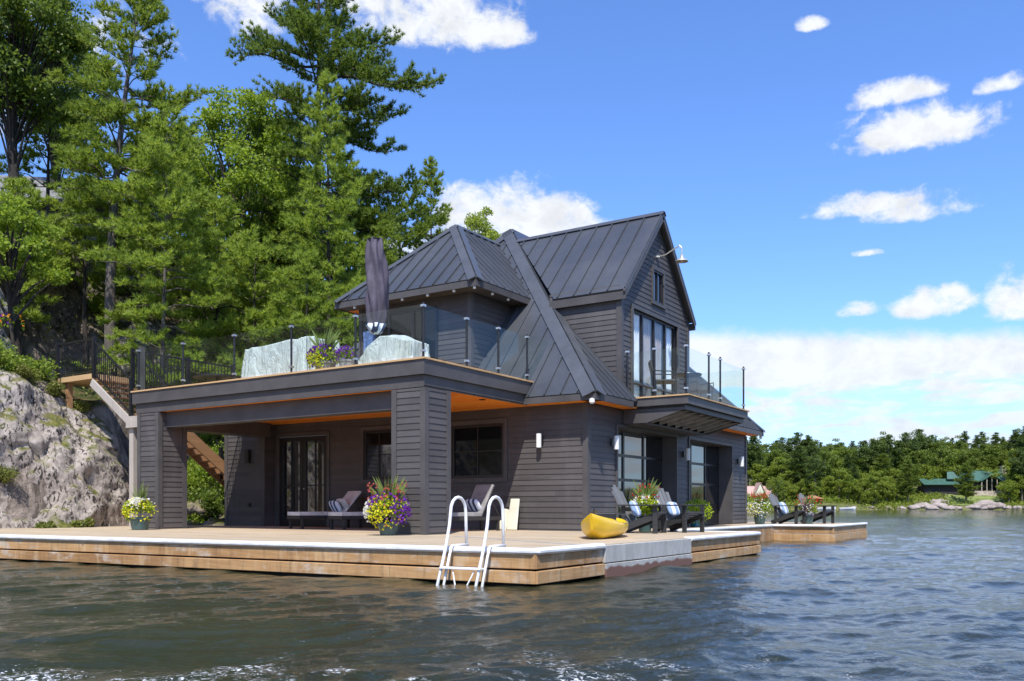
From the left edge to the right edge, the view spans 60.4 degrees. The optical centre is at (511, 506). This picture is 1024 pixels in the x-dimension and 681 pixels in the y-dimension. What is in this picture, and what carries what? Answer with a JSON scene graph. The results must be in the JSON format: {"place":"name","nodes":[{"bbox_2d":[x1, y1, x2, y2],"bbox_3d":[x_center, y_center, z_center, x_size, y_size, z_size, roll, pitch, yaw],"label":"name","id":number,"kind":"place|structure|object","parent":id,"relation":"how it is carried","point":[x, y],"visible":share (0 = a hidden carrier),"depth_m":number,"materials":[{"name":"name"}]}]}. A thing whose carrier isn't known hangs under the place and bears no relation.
{"place":"outdoors","nodes":[
{"label":"outdoors","id":0,"kind":"place"},
{"bbox_2d":[0,245,334,528],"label":"hillside terrain","id":1,"kind":"structure","parent":0,"point":[26,501],"depth_m":27.25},
{"bbox_2d":[0,288,15,335],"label":"boulder","id":2,"kind":"object","parent":1,"relation":"on","point":[6,330],"visible":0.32,"depth_m":28.40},
{"bbox_2d":[0,465,19,483],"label":"shrub","id":3,"kind":"object","parent":1,"relation":"on","point":[6,474],"visible":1,"depth_m":21.98,"materials":[{"name":"green plant"}]},
{"bbox_2d":[0,174,72,353],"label":"pine tree","id":4,"kind":"object","parent":1,"relation":"on","point":[32,191],"visible":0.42,"depth_m":28.85,"materials":[{"name":"green plant"}]},
{"bbox_2d":[0,188,74,353],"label":"broadleaf tree","id":5,"kind":"object","parent":1,"relation":"on","point":[11,211],"visible":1,"depth_m":25.52,"materials":[{"name":"green plant"}]},
{"bbox_2d":[0,93,92,214],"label":"pine tree","id":6,"kind":"object","parent":1,"relation":"on","point":[29,154],"visible":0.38,"depth_m":32.67,"materials":[{"name":"green plant"}]},
{"bbox_2d":[0,193,93,335],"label":"boulder","id":7,"kind":"object","parent":1,"relation":"on","point":[61,311],"visible":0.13,"depth_m":31.50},
{"bbox_2d":[0,0,99,199],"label":"broadleaf tree","id":8,"kind":"object","parent":1,"relation":"on","point":[23,87],"visible":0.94,"depth_m":30.60,"materials":[{"name":"green plant"}]},
{"bbox_2d":[5,3,116,186],"bbox_3d":[-19.421,-16.184,38.075,4.924,10.049,5.559,0,0,-31],"label":"broadleaf tree","id":9,"kind":"object","parent":1,"relation":"on","point":[82,118],"visible":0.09,"depth_m":37.61,"materials":[{"name":"green plant"}]},
{"bbox_2d":[0,368,127,528],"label":"granite outcrop","id":10,"kind":"object","parent":1,"relation":"on","point":[78,468],"visible":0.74,"depth_m":23.36,"materials":[{"name":"stone"}]},
{"bbox_2d":[0,338,22,371],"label":"shrub","id":11,"kind":"object","parent":10,"relation":"on","point":[5,357],"visible":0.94,"depth_m":23.62,"materials":[{"name":"green plant"}]},
{"bbox_2d":[12,362,40,382],"bbox_3d":[-13.197,-3.635,23.874,0.627,0.525,0.774,0,0,33],"label":"shrub","id":12,"kind":"object","parent":10,"relation":"on","point":[23,371],"visible":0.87,"depth_m":23.75,"materials":[{"name":"green plant"}]},
{"bbox_2d":[1,355,60,379],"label":"shrub","id":13,"kind":"object","parent":10,"relation":"on","point":[47,371],"visible":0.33,"depth_m":24.34,"materials":[{"name":"green plant"}]},
{"bbox_2d":[44,380,64,395],"bbox_3d":[-12.755,-3.306,24.469,0.610,0.479,0.518,0,0,33],"label":"shrub","id":14,"kind":"object","parent":10,"relation":"on","point":[54,388],"visible":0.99,"depth_m":24.38,"materials":[{"name":"green plant"}]},
{"bbox_2d":[0,175,134,252],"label":"hill cottage","id":15,"kind":"structure","parent":1,"relation":"on","point":[43,189],"depth_m":36.99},
{"bbox_2d":[33,173,129,366],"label":"pine tree","id":16,"kind":"object","parent":1,"relation":"on","point":[67,247],"visible":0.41,"depth_m":30.56,"materials":[{"name":"green plant"}]},
{"bbox_2d":[86,292,117,318],"bbox_3d":[-15.428,-7.546,32.907,1.760,1.016,1.194,0,0,10],"label":"shrub","id":17,"kind":"object","parent":1,"relation":"on","point":[97,305],"visible":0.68,"depth_m":32.66,"materials":[{"name":"green plant"}]},
{"bbox_2d":[74,224,144,299],"bbox_3d":[-17.771,-8.617,35.627,6.108,6.069,5.901,0,0,-30],"label":"boulder","id":18,"kind":"object","parent":1,"relation":"on","point":[92,289],"visible":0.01,"depth_m":35.15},
{"bbox_2d":[0,251,234,465],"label":"ground cover","id":19,"kind":"object","parent":1,"relation":"on","point":[48,329],"visible":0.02,"depth_m":31.40,"materials":[{"name":"plant"}]},
{"bbox_2d":[42,0,212,375],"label":"pine tree","id":20,"kind":"object","parent":1,"relation":"on","point":[85,159],"visible":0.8,"depth_m":28.88,"materials":[{"name":"green plant"}]},
{"bbox_2d":[71,152,184,321],"bbox_3d":[-14.139,-9.595,33.056,4.054,7.550,4.312,0,0,-19],"label":"pine tree","id":21,"kind":"object","parent":1,"relation":"on","point":[96,277],"visible":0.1,"depth_m":32.83,"materials":[{"name":"green plant"}]},
{"bbox_2d":[116,322,158,373],"bbox_3d":[-13.848,-5.404,32.348,1.817,2.964,1.909,0,0,11],"label":"boulder","id":22,"kind":"object","parent":1,"relation":"on","point":[149,348],"visible":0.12,"depth_m":31.82,"materials":[{"name":"stone"}]},
{"bbox_2d":[55,336,223,527],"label":"wooden stairs","id":23,"kind":"structure","parent":1,"relation":"on","point":[204,456],"depth_m":24.04,"materials":[{"name":"brown wood"}]},
{"bbox_2d":[79,99,238,388],"bbox_3d":[-11.145,-7.013,28.093,4.571,11.925,4.601,0,0,33],"label":"pine tree","id":24,"kind":"object","parent":1,"relation":"on","point":[182,202],"visible":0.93,"depth_m":27.60,"materials":[{"name":"green plant"}]},
{"bbox_2d":[125,135,226,306],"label":"pine tree","id":25,"kind":"object","parent":1,"relation":"on","point":[204,154],"visible":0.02,"depth_m":37.57,"materials":[{"name":"green plant"}]},
{"bbox_2d":[187,499,215,518],"bbox_3d":[-9.782,0.102,27.318,1.091,0.679,1.037,0,0,33],"label":"shore rock","id":26,"kind":"object","parent":1,"relation":"on","point":[194,507],"visible":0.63,"depth_m":26.96,"materials":[{"name":"stone"}]},
{"bbox_2d":[187,441,223,511],"bbox_3d":[-9.742,-0.797,28.432,2.338,2.605,2.180,0,0,-6],"label":"shrub","id":27,"kind":"object","parent":1,"relation":"on","point":[200,471],"visible":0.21,"depth_m":28.11,"materials":[{"name":"green plant"}]},
{"bbox_2d":[187,485,223,521],"bbox_3d":[-9.488,0.100,27.498,1.476,1.611,1.353,0,0,33],"label":"shrub","id":28,"kind":"object","parent":1,"relation":"on","point":[210,500],"visible":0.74,"depth_m":27.16,"materials":[{"name":"green plant"}]},
{"bbox_2d":[154,190,272,378],"bbox_3d":[-10.252,-5.899,31.020,4.044,10.329,4.348,0,0,-38],"label":"pine tree","id":29,"kind":"object","parent":1,"relation":"on","point":[221,218],"visible":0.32,"depth_m":30.53,"materials":[{"name":"green plant"}]},
{"bbox_2d":[179,229,298,442],"bbox_3d":[-9.071,-4.227,29.979,4.482,10.566,4.634,0,0,-25],"label":"pine tree","id":30,"kind":"object","parent":1,"relation":"on","point":[268,329],"visible":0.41,"depth_m":29.48,"materials":[{"name":"green plant"}]},
{"bbox_2d":[173,85,306,331],"bbox_3d":[-11.152,-10.894,35.921,6.264,12.017,5.961,0,0,19],"label":"broadleaf tree","id":31,"kind":"object","parent":1,"relation":"on","point":[239,180],"visible":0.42,"depth_m":34.99,"materials":[{"name":"green plant"}]},
{"bbox_2d":[226,193,337,357],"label":"pine tree","id":32,"kind":"object","parent":1,"relation":"on","point":[278,237],"visible":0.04,"depth_m":35.14,"materials":[{"name":"green plant"}]},
{"bbox_2d":[244,248,347,345],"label":"pine tree","id":33,"kind":"object","parent":1,"relation":"on","point":[293,286],"visible":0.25,"depth_m":29.60,"materials":[{"name":"green plant"}]},
{"bbox_2d":[265,68,386,345],"bbox_3d":[-6.680,-7.146,31.791,5.424,17.625,5.567,0,0,3],"label":"pine tree","id":34,"kind":"object","parent":1,"relation":"on","point":[342,232],"visible":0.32,"depth_m":31.39,"materials":[{"name":"green plant"}]},
{"bbox_2d":[223,0,447,346],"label":"pine tree","id":35,"kind":"object","parent":1,"relation":"on","point":[305,24],"visible":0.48,"depth_m":35.10,"materials":[{"name":"green plant"}]},
{"bbox_2d":[326,268,365,347],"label":"pine tree","id":36,"kind":"object","parent":1,"relation":"on","point":[349,324],"visible":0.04,"depth_m":30.49,"materials":[{"name":"green plant"}]},
{"bbox_2d":[343,219,404,344],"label":"pine tree","id":37,"kind":"object","parent":1,"relation":"on","point":[384,225],"visible":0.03,"depth_m":33.70,"materials":[{"name":"green plant"}]},
{"bbox_2d":[337,164,450,335],"bbox_3d":[-4.954,-7.348,37.806,7.394,14.260,7.310,0,0,33],"label":"pine tree","id":38,"kind":"object","parent":1,"relation":"on","point":[417,230],"visible":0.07,"depth_m":37.18,"materials":[{"name":"green plant"}]},
{"bbox_2d":[407,154,453,249],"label":"pine tree","id":39,"kind":"object","parent":1,"relation":"on","point":[429,175],"visible":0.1,"depth_m":39.70,"materials":[{"name":"green plant"}]},
{"bbox_2d":[464,206,500,240],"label":"broadleaf tree","id":40,"kind":"object","parent":1,"relation":"on","point":[473,222],"visible":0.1,"depth_m":49.33,"materials":[{"name":"green plant"}]},
{"bbox_2d":[0,510,1023,680],"bbox_3d":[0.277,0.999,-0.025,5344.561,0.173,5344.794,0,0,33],"label":"lake water","id":41,"kind":"structure","parent":0,"point":[916,595],"depth_m":7.79,"materials":[{"name":"liquid"}]},
{"bbox_2d":[0,525,760,585],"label":"dock","id":42,"kind":"object","parent":41,"relation":"on","point":[550,557],"visible":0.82,"depth_m":13.82,"materials":[{"name":"wood"}]},
{"bbox_2d":[121,481,158,529],"bbox_3d":[-8.733,-0.049,20.623,0.792,1.178,0.767,0,0,33],"label":"flower pot","id":43,"kind":"object","parent":42,"relation":"on","point":[136,504],"visible":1,"depth_m":20.47,"materials":[{"name":"yellow plant"}]},
{"bbox_2d":[287,491,361,528],"bbox_3d":[-4.681,0.064,22.261,1.900,0.952,0.660,0,0,-42],"label":"chaise lounge","id":44,"kind":"object","parent":42,"relation":"on","point":[350,497],"visible":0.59,"depth_m":21.88,"materials":[{"name":"wicker"}]},
{"bbox_2d":[327,512,390,529],"bbox_3d":[-3.507,0.064,21.498,1.900,0.952,0.660,0,0,-42],"label":"chaise lounge","id":45,"kind":"object","parent":42,"relation":"on","point":[343,516],"visible":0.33,"depth_m":20.87,"materials":[{"name":"wicker"}]},
{"bbox_2d":[363,473,412,535],"bbox_3d":[-2.355,-0.054,16.675,0.950,1.188,0.875,0,0,33],"label":"flower pot","id":46,"kind":"object","parent":42,"relation":"on","point":[382,502],"visible":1,"depth_m":16.50,"materials":[{"name":"multicoloured plant"}]},
{"bbox_2d":[436,495,505,586],"bbox_3d":[-0.557,0.629,11.415,0.665,1.558,0.900,0,0,29],"label":"swim ladder","id":47,"kind":"object","parent":42,"relation":"attached to","point":[447,566],"visible":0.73,"depth_m":11.41,"materials":[{"name":"metal"}]},
{"bbox_2d":[451,484,500,530],"bbox_3d":[-1.111,0.014,19.680,1.900,1.051,0.660,0,0,-42],"label":"chaise lounge","id":48,"kind":"object","parent":42,"relation":"on","point":[481,494],"visible":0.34,"depth_m":19.86,"materials":[{"name":"wicker"}]},
{"bbox_2d":[507,499,519,529],"bbox_3d":[0.036,0.173,20.344,0.279,0.740,0.050,0,-12,33],"label":"float board","id":49,"kind":"object","parent":42,"relation":"on","point":[512,523],"visible":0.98,"depth_m":20.32,"materials":[{"name":"plastic"}]},
{"bbox_2d":[580,509,629,538],"bbox_3d":[1.663,0.283,15.712,0.816,0.514,3.100,0,0,15],"label":"kayak","id":50,"kind":"object","parent":42,"relation":"on","point":[598,525],"visible":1,"depth_m":14.65,"materials":[{"name":"yellow plastic"}]},
{"bbox_2d":[611,485,669,533],"bbox_3d":[2.616,0.048,18.208,1.090,1.022,0.850,0,0,27],"label":"adirondack chair","id":51,"kind":"object","parent":42,"relation":"on","point":[654,517],"visible":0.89,"depth_m":18.12,"materials":[{"name":"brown wood"}]},
{"bbox_2d":[630,477,660,531],"bbox_3d":[2.843,-0.054,18.767,0.678,1.188,0.700,0,0,33],"label":"flower pot","id":52,"kind":"object","parent":42,"relation":"on","point":[642,497],"visible":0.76,"depth_m":18.64,"materials":[{"name":"green plant"}]},
{"bbox_2d":[654,486,708,532],"bbox_3d":[3.533,0.048,18.920,0.850,1.022,1.090,0,0,-41],"label":"adirondack chair","id":53,"kind":"object","parent":42,"relation":"on","point":[684,519],"visible":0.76,"depth_m":18.78,"materials":[{"name":"brown wood"}]},
{"bbox_2d":[130,211,764,534],"bbox_3d":[-0.502,-3.592,25.336,13.420,9.064,15.651,0,0,33],"label":"boathouse","id":54,"kind":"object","parent":41,"relation":"on","point":[528,382],"visible":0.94,"depth_m":21.53,"materials":[{"name":"wood"}]},
{"bbox_2d":[192,373,240,381],"bbox_3d":[-7.568,-3.107,22.681,1.280,0.486,1.280,0,0,33],"label":"patio table","id":55,"kind":"object","parent":54,"relation":"on","point":[208,377],"visible":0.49,"depth_m":22.37,"materials":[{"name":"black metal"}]},
{"bbox_2d":[241,336,339,377],"bbox_3d":[-5.348,-3.422,21.306,2.688,1.105,1.077,0,0,33],"label":"furniture cover","id":56,"kind":"object","parent":54,"relation":"on","point":[274,358],"visible":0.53,"depth_m":20.89,"materials":[{"name":"fabric"}]},
{"bbox_2d":[280,437,302,525],"bbox_3d":[-6.178,-0.710,24.610,0.910,2.460,0.130,0,0,33],"label":"french door","id":57,"kind":"structure","parent":54,"relation":"in","point":[291,449],"depth_m":24.62,"materials":[{"name":"black"}]},
{"bbox_2d":[303,435,325,525],"bbox_3d":[-5.398,-0.710,24.104,0.910,2.460,0.130,0,0,33],"label":"french door","id":58,"kind":"structure","parent":54,"relation":"in","point":[314,447],"depth_m":24.15,"materials":[{"name":"black"}]},
{"bbox_2d":[306,325,340,368],"bbox_3d":[-4.088,-3.410,19.132,0.828,1.080,0.820,0,0,33],"label":"flower pot","id":59,"kind":"object","parent":54,"relation":"on","point":[318,354],"visible":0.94,"depth_m":18.98,"materials":[{"name":"green plant"}]},
{"bbox_2d":[335,345,357,365],"bbox_3d":[-3.538,-3.172,18.857,0.521,0.605,0.521,0,0,33],"label":"flower pot","id":60,"kind":"object","parent":54,"relation":"on","point":[345,351],"visible":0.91,"depth_m":18.73,"materials":[{"name":"purple plant"}]},
{"bbox_2d":[365,237,388,339],"bbox_3d":[-2.981,-4.390,19.345,0.542,3.040,0.537,0,0,11],"label":"patio umbrella","id":61,"kind":"object","parent":54,"relation":"on","point":[377,291],"visible":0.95,"depth_m":19.19,"materials":[{"name":"grey fabric"}]},
{"bbox_2d":[364,429,390,479],"bbox_3d":[-3.222,-1.355,22.726,1.560,1.290,0.070,0,0,33],"label":"window","id":62,"kind":"structure","parent":54,"relation":"in","point":[377,443],"depth_m":22.90,"materials":[{"name":"black"}]},
{"bbox_2d":[358,335,429,363],"bbox_3d":[-2.639,-3.326,19.296,1.723,0.913,0.904,0,0,33],"label":"furniture cover","id":63,"kind":"object","parent":54,"relation":"on","point":[387,348],"visible":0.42,"depth_m":18.86,"materials":[{"name":"fabric"}]},
{"bbox_2d":[366,305,437,358],"bbox_3d":[-2.817,-3.935,22.469,2.380,2.130,0.080,0,0,33],"label":"glass railing","id":64,"kind":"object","parent":54,"relation":"in","point":[406,322],"depth_m":22.19,"materials":[{"name":"glass"}]},
{"bbox_2d":[452,423,502,478],"bbox_3d":[-0.811,-1.335,21.161,1.530,1.290,0.070,0,0,33],"label":"window","id":65,"kind":"structure","parent":54,"relation":"in","point":[477,450],"depth_m":21.14,"materials":[{"name":"black"}]},
{"bbox_2d":[618,430,661,520],"bbox_3d":[3.091,-0.675,22.496,0.060,2.430,3.580,0,0,33],"label":"garage door","id":66,"kind":"structure","parent":54,"relation":"in","point":[639,455],"depth_m":22.66,"materials":[{"name":"black"}]},
{"bbox_2d":[634,310,675,396],"bbox_3d":[3.613,-3.720,22.717,0.145,2.280,2.870,0,0,33],"label":"glass door","id":67,"kind":"structure","parent":54,"relation":"in","point":[641,326],"depth_m":22.63,"materials":[{"name":"glass"}]},
{"bbox_2d":[654,270,662,304],"bbox_3d":[3.748,-5.670,22.773,0.080,0.820,0.640,0,0,33],"label":"window","id":68,"kind":"structure","parent":54,"relation":"in","point":[658,277],"depth_m":22.89,"materials":[{"name":"black"}]},
{"bbox_2d":[648,360,676,395],"bbox_3d":[3.610,-3.042,21.169,0.629,0.924,0.565,0,0,3],"label":"patio chair","id":69,"kind":"object","parent":54,"relation":"on","point":[665,381],"visible":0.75,"depth_m":20.94,"materials":[{"name":"wicker"}]},
{"bbox_2d":[683,377,713,399],"bbox_3d":[4.855,-3.042,22.996,0.565,0.924,0.629,0,0,-27],"label":"patio chair","id":70,"kind":"object","parent":54,"relation":"on","point":[694,385],"visible":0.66,"depth_m":23.12,"materials":[{"name":"wicker"}]},
{"bbox_2d":[690,442,718,524],"bbox_3d":[5.536,-0.675,26.262,0.060,2.430,3.520,0,0,33],"label":"garage door","id":71,"kind":"structure","parent":54,"relation":"in","point":[704,459],"depth_m":26.88,"materials":[{"name":"black"}]},
{"bbox_2d":[637,522,867,541],"bbox_3d":[2.619,0.909,27.953,13.945,0.782,12.660,0,0,33],"label":"dock","id":72,"kind":"object","parent":41,"relation":"on","point":[769,531],"visible":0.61,"depth_m":26.11,"materials":[{"name":"wood"}]},
{"bbox_2d":[683,484,713,526],"bbox_3d":[4.903,-0.069,23.378,0.846,1.218,0.853,0,0,33],"label":"flower pot","id":73,"kind":"object","parent":72,"relation":"on","point":[696,499],"visible":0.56,"depth_m":23.26,"materials":[{"name":"green plant"}]},
{"bbox_2d":[746,488,771,523],"bbox_3d":[7.790,-0.035,27.684,0.782,1.151,0.824,0,0,33],"label":"flower pot","id":74,"kind":"object","parent":72,"relation":"on","point":[760,502],"visible":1,"depth_m":27.58,"materials":[{"name":"white plant"}]},
{"bbox_2d":[768,492,806,523],"bbox_3d":[8.688,0.048,27.871,1.090,1.022,0.850,0,0,41],"label":"adirondack chair","id":75,"kind":"object","parent":72,"relation":"on","point":[796,513],"visible":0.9,"depth_m":27.77,"materials":[{"name":"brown wood"}]},
{"bbox_2d":[794,493,821,523],"bbox_3d":[9.419,0.026,27.955,0.797,1.028,0.805,0,0,33],"label":"flower pot","id":76,"kind":"object","parent":72,"relation":"on","point":[810,504],"visible":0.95,"depth_m":27.86,"materials":[{"name":"green plant"}]},
{"bbox_2d":[798,493,836,523],"bbox_3d":[9.981,0.048,28.942,1.090,1.022,0.850,0,0,45],"label":"adirondack chair","id":77,"kind":"object","parent":72,"relation":"on","point":[824,513],"visible":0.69,"depth_m":28.80,"materials":[{"name":"brown wood"}]},
{"bbox_2d":[0,0,1023,454],"label":"sky","id":78,"kind":"structure","parent":0,"point":[839,184],"materials":[{"name":"blue"}]},
{"bbox_2d":[747,478,1023,509],"bbox_3d":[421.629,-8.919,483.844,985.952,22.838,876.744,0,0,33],"label":"shore terrain","id":79,"kind":"structure","parent":0,"point":[839,506],"depth_m":290.60,"materials":[{"name":"stone"}]},
{"bbox_2d":[747,436,765,485],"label":"pine tree","id":80,"kind":"object","parent":79,"relation":"on","point":[758,451],"visible":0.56,"depth_m":315.94,"materials":[{"name":"green plant"}]},
{"bbox_2d":[748,463,771,484],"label":"broadleaf tree","id":81,"kind":"object","parent":79,"relation":"on","point":[755,470],"visible":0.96,"depth_m":310.10,"materials":[{"name":"green plant"}]},
{"bbox_2d":[767,456,801,479],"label":"broadleaf tree","id":82,"kind":"object","parent":79,"relation":"on","point":[773,469],"visible":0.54,"depth_m":303.62,"materials":[{"name":"green plant"}]},
{"bbox_2d":[785,446,813,486],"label":"pine tree","id":83,"kind":"object","parent":79,"relation":"on","point":[797,461],"visible":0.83,"depth_m":297.52,"materials":[{"name":"green plant"}]},
{"bbox_2d":[805,455,827,495],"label":"broadleaf tree","id":84,"kind":"object","parent":79,"relation":"on","point":[819,465],"visible":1,"depth_m":289.41,"materials":[{"name":"green plant"}]},
{"bbox_2d":[811,447,840,475],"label":"broadleaf tree","id":85,"kind":"object","parent":79,"relation":"on","point":[825,455],"visible":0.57,"depth_m":304.05,"materials":[{"name":"green plant"}]},
{"bbox_2d":[826,468,855,499],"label":"broadleaf tree","id":86,"kind":"object","parent":79,"relation":"on","point":[837,474],"visible":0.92,"depth_m":292.67,"materials":[{"name":"green plant"}]},
{"bbox_2d":[834,478,862,501],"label":"broadleaf tree","id":87,"kind":"object","parent":79,"relation":"on","point":[845,491],"visible":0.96,"depth_m":291.17,"materials":[{"name":"green plant"}]},
{"bbox_2d":[833,446,867,472],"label":"broadleaf tree","id":88,"kind":"object","parent":79,"relation":"on","point":[847,450],"visible":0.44,"depth_m":314.77,"materials":[{"name":"green plant"}]},
{"bbox_2d":[851,441,875,491],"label":"broadleaf tree","id":89,"kind":"object","parent":79,"relation":"on","point":[864,449],"visible":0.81,"depth_m":315.94,"materials":[{"name":"green plant"}]},
{"bbox_2d":[858,470,890,503],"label":"broadleaf tree","id":90,"kind":"object","parent":79,"relation":"on","point":[874,474],"visible":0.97,"depth_m":295.09,"materials":[{"name":"green plant"}]},
{"bbox_2d":[869,453,895,476],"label":"pine tree","id":91,"kind":"object","parent":79,"relation":"on","point":[885,460],"visible":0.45,"depth_m":310.53,"materials":[{"name":"green plant"}]},
{"bbox_2d":[747,490,1023,509],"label":"undergrowth","id":92,"kind":"object","parent":79,"relation":"on","point":[899,501],"visible":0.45,"depth_m":294.77,"materials":[{"name":"plant"}]},
{"bbox_2d":[874,434,904,469],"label":"broadleaf tree","id":93,"kind":"object","parent":79,"relation":"on","point":[888,448],"visible":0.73,"depth_m":317.58,"materials":[{"name":"green plant"}]},
{"bbox_2d":[892,432,921,488],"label":"broadleaf tree","id":94,"kind":"object","parent":79,"relation":"on","point":[912,446],"visible":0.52,"depth_m":323.57,"materials":[{"name":"green plant"}]},
{"bbox_2d":[894,459,921,502],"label":"pine tree","id":95,"kind":"object","parent":79,"relation":"on","point":[906,481],"visible":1,"depth_m":296.57,"materials":[{"name":"green plant"}]},
{"bbox_2d":[895,447,931,476],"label":"broadleaf tree","id":96,"kind":"object","parent":79,"relation":"on","point":[912,455],"visible":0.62,"depth_m":319.71,"materials":[{"name":"green plant"}]},
{"bbox_2d":[902,429,932,459],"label":"broadleaf tree","id":97,"kind":"object","parent":79,"relation":"on","point":[923,439],"visible":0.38,"depth_m":341.30,"materials":[{"name":"green plant"}]},
{"bbox_2d":[912,464,942,484],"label":"broadleaf tree","id":98,"kind":"object","parent":79,"relation":"on","point":[931,474],"visible":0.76,"depth_m":317.85,"materials":[{"name":"green plant"}]},
{"bbox_2d":[919,439,954,464],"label":"broadleaf tree","id":99,"kind":"object","parent":79,"relation":"on","point":[935,445],"visible":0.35,"depth_m":337.00,"materials":[{"name":"green plant"}]},
{"bbox_2d":[923,444,960,478],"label":"broadleaf tree","id":100,"kind":"object","parent":79,"relation":"on","point":[941,454],"visible":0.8,"depth_m":319.52,"materials":[{"name":"green plant"}]},
{"bbox_2d":[918,466,1005,497],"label":"lakeside lodge","id":101,"kind":"structure","parent":79,"relation":"on","point":[986,482],"depth_m":313.73,"materials":[{"name":"wood"}]},
{"bbox_2d":[953,463,982,503],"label":"pine tree","id":102,"kind":"object","parent":79,"relation":"on","point":[965,487],"visible":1,"depth_m":298.28,"materials":[{"name":"green plant"}]},
{"bbox_2d":[955,448,988,470],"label":"broadleaf tree","id":103,"kind":"object","parent":79,"relation":"on","point":[972,454],"visible":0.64,"depth_m":319.45,"materials":[{"name":"green plant"}]},
{"bbox_2d":[975,436,1003,466],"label":"broadleaf tree","id":104,"kind":"object","parent":79,"relation":"on","point":[986,450],"visible":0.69,"depth_m":321.43,"materials":[{"name":"green plant"}]},
{"bbox_2d":[996,481,1021,504],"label":"broadleaf tree","id":105,"kind":"object","parent":79,"relation":"on","point":[1010,490],"visible":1,"depth_m":292.32,"materials":[{"name":"green plant"}]},
{"bbox_2d":[1006,447,1023,501],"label":"broadleaf tree","id":106,"kind":"object","parent":79,"relation":"on","point":[1015,461],"visible":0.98,"depth_m":293.58,"materials":[{"name":"green plant"}]},
{"bbox_2d":[945,494,1007,504],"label":"lawn","id":107,"kind":"structure","parent":0,"point":[977,498],"depth_m":303.25,"materials":[{"name":"plant"}]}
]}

